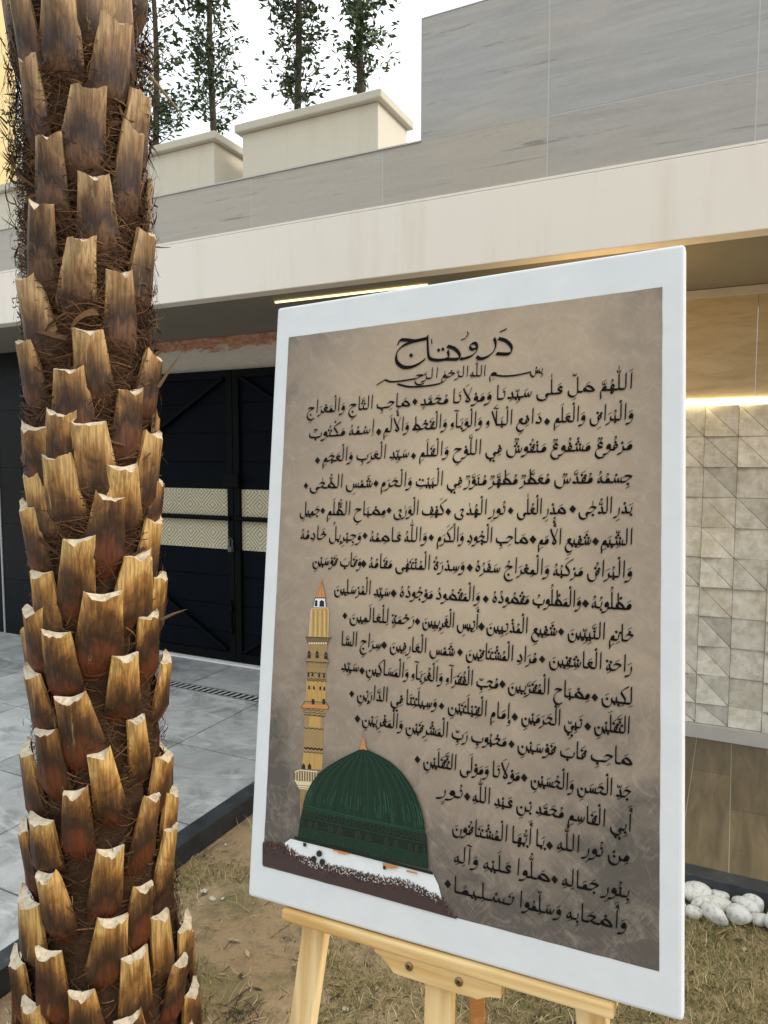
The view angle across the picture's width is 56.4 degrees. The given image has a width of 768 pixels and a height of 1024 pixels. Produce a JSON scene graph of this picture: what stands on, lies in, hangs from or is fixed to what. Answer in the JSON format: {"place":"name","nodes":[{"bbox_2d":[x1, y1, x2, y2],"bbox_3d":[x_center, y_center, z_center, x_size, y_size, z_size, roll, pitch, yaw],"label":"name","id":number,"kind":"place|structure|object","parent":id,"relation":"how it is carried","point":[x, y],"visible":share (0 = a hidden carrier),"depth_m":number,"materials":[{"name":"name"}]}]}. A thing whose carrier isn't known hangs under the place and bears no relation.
{"place":"outdoors","nodes":[
{"label":"outdoors","id":0,"kind":"place"},
{"bbox_2d":[0,0,18,183],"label":"neighbour house","id":1,"kind":"structure","parent":0,"point":[3,36],"depth_m":21.14,"materials":[{"name":"beige paint"}]},
{"bbox_2d":[0,632,259,950],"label":"paving","id":2,"kind":"structure","parent":0,"point":[211,741],"depth_m":3.61,"materials":[{"name":"grey tile"}]},
{"bbox_2d":[156,679,258,702],"bbox_3d":[-1.258,1.091,4.493,2.259,0.008,0.090,2,5,26],"label":"drain grate","id":3,"kind":"object","parent":2,"relation":"on","point":[217,692],"visible":0.25,"depth_m":4.38,"materials":[{"name":"metal"}]},
{"bbox_2d":[159,650,259,669],"bbox_3d":[-0.930,1.054,4.920,3.970,0.012,0.070,2,5,26],"label":"threshold","id":4,"kind":"object","parent":2,"relation":"on","point":[219,661],"visible":0.29,"depth_m":5.03,"materials":[{"name":"white stone"}]},
{"bbox_2d":[0,814,767,1023],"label":"ground","id":5,"kind":"structure","parent":0,"point":[266,981],"depth_m":2.12,"materials":[{"name":"soil"}]},
{"bbox_2d":[0,0,202,1023],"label":"palm tree","id":6,"kind":"object","parent":5,"relation":"on","point":[106,936],"visible":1,"depth_m":1.64,"materials":[{"name":"brown plant"}]},
{"bbox_2d":[209,896,215,900],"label":"pebble","id":7,"kind":"object","parent":5,"relation":"on","point":[212,898],"visible":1,"depth_m":2.43,"materials":[{"name":"beige stone"}]},
{"bbox_2d":[0,0,767,748],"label":"house","id":8,"kind":"structure","parent":5,"relation":"on","point":[556,132],"depth_m":3.15,"materials":[{"name":"beige paint"}]},
{"bbox_2d":[0,180,25,228],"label":"roof planter","id":9,"kind":"object","parent":8,"relation":"on","point":[4,214],"visible":0.01,"depth_m":4.61,"materials":[{"name":"paint"}]},
{"bbox_2d":[0,94,22,177],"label":"slender tree","id":10,"kind":"object","parent":9,"relation":"on","point":[4,114],"visible":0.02,"depth_m":4.65,"materials":[{"name":"green plant"}]},
{"bbox_2d":[141,130,242,196],"bbox_3d":[-1.210,-1.851,4.214,0.865,0.453,0.390,2,5,26],"label":"roof planter","id":11,"kind":"object","parent":8,"relation":"on","point":[202,159],"visible":0.27,"depth_m":3.97,"materials":[{"name":"paint"}]},
{"bbox_2d":[136,0,192,144],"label":"slender tree","id":12,"kind":"object","parent":11,"relation":"in","point":[163,110],"visible":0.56,"depth_m":4.24,"materials":[{"name":"green plant"}]},
{"bbox_2d":[170,0,257,134],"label":"slender tree","id":13,"kind":"object","parent":11,"relation":"in","point":[210,71],"visible":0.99,"depth_m":4.02,"materials":[{"name":"green plant"}]},
{"bbox_2d":[156,367,274,664],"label":"gate","id":14,"kind":"structure","parent":8,"relation":"attached to","point":[215,428],"depth_m":4.98,"materials":[{"name":"metal"}]},
{"bbox_2d":[234,88,413,177],"bbox_3d":[-0.317,-1.817,3.776,0.865,0.453,0.390,2,5,26],"label":"roof planter","id":15,"kind":"object","parent":8,"relation":"on","point":[379,118],"visible":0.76,"depth_m":3.59,"materials":[{"name":"paint"}]},
{"bbox_2d":[254,0,340,109],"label":"slender tree","id":16,"kind":"object","parent":15,"relation":"in","point":[300,9],"visible":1,"depth_m":3.79,"materials":[{"name":"green plant"}]},
{"bbox_2d":[330,0,401,93],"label":"slender tree","id":17,"kind":"object","parent":15,"relation":"in","point":[354,9],"visible":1,"depth_m":3.61,"materials":[{"name":"green plant"}]},
{"bbox_2d":[0,781,767,998],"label":"kerb","id":18,"kind":"structure","parent":5,"relation":"on","point":[198,835],"depth_m":2.67,"materials":[{"name":"grey concrete"}]},
{"bbox_2d":[282,906,617,1023],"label":"easel","id":19,"kind":"object","parent":5,"relation":"on","point":[445,977],"visible":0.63,"depth_m":0.96,"materials":[{"name":"brown wood"}]},
{"bbox_2d":[249,245,685,1019],"bbox_3d":[0.087,0.125,0.993,0.610,0.915,0.026,0,-5,26],"label":"painting","id":20,"kind":"object","parent":19,"relation":"attached to","point":[471,721],"visible":1,"depth_m":0.96,"materials":[{"name":"paper"}]},
{"bbox_2d":[685,904,702,919],"bbox_3d":[1.012,1.309,2.340,0.053,0.043,0.041,-2,-5,19],"label":"white stone","id":21,"kind":"object","parent":5,"relation":"on","point":[692,910],"visible":0.98,"depth_m":2.33,"materials":[{"name":"white stone"}]},
{"bbox_2d":[685,881,712,901],"bbox_3d":[1.055,1.286,2.426,0.091,0.048,0.100,-15,19,-42],"label":"white stone","id":22,"kind":"object","parent":5,"relation":"on","point":[694,889],"visible":0.64,"depth_m":2.41,"materials":[{"name":"white stone"}]},
{"bbox_2d":[690,895,713,907],"bbox_3d":[1.057,1.297,2.376,0.080,0.046,0.053,-2,-2,14],"label":"white stone","id":23,"kind":"object","parent":5,"relation":"on","point":[697,901],"visible":0.56,"depth_m":2.37,"materials":[{"name":"white stone"}]},
{"bbox_2d":[701,901,728,926],"bbox_3d":[1.070,1.302,2.320,0.052,0.063,0.089,6,6,-40],"label":"white stone","id":24,"kind":"object","parent":5,"relation":"on","point":[713,911],"visible":0.99,"depth_m":2.30,"materials":[{"name":"white stone"}]},
{"bbox_2d":[705,895,731,912],"bbox_3d":[1.105,1.297,2.375,0.102,0.038,0.071,0,4,1],"label":"white stone","id":25,"kind":"object","parent":5,"relation":"on","point":[722,903],"visible":0.47,"depth_m":2.36,"materials":[{"name":"white stone"}]},
{"bbox_2d":[712,889,729,899],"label":"white stone","id":26,"kind":"object","parent":5,"relation":"on","point":[721,893],"visible":0.62,"depth_m":2.40,"materials":[{"name":"white stone"}]},
{"bbox_2d":[726,903,752,924],"bbox_3d":[1.140,1.294,2.301,0.078,0.065,0.055,13,12,38],"label":"white stone","id":27,"kind":"object","parent":5,"relation":"on","point":[738,914],"visible":0.98,"depth_m":2.29,"materials":[{"name":"white stone"}]},
{"bbox_2d":[731,896,760,913],"bbox_3d":[1.188,1.297,2.362,0.046,0.050,0.098,-8,7,-39],"label":"white stone","id":28,"kind":"object","parent":5,"relation":"on","point":[751,905],"visible":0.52,"depth_m":2.35,"materials":[{"name":"white stone"}]},
{"bbox_2d":[743,893,763,912],"bbox_3d":[1.225,1.298,2.380,0.067,0.071,0.064,1,5,17],"label":"white stone","id":29,"kind":"object","parent":5,"relation":"on","point":[759,901],"visible":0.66,"depth_m":2.36,"materials":[{"name":"white stone"}]},
{"bbox_2d":[751,913,765,926],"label":"white stone","id":30,"kind":"object","parent":5,"relation":"on","point":[759,917],"visible":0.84,"depth_m":2.28,"materials":[{"name":"white stone"}]},
{"bbox_2d":[763,913,767,927],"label":"white stone","id":31,"kind":"object","parent":5,"relation":"on","point":[765,920],"visible":1,"depth_m":2.26,"materials":[{"name":"white stone"}]},
{"bbox_2d":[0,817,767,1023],"bbox_3d":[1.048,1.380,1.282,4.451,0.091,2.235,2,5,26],"label":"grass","id":32,"kind":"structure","parent":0,"point":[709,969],"depth_m":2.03,"materials":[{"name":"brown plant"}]},
{"bbox_2d":[685,736,767,880],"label":"porch floor","id":33,"kind":"structure","parent":0,"point":[726,807],"depth_m":2.94,"materials":[{"name":"brown tile"}]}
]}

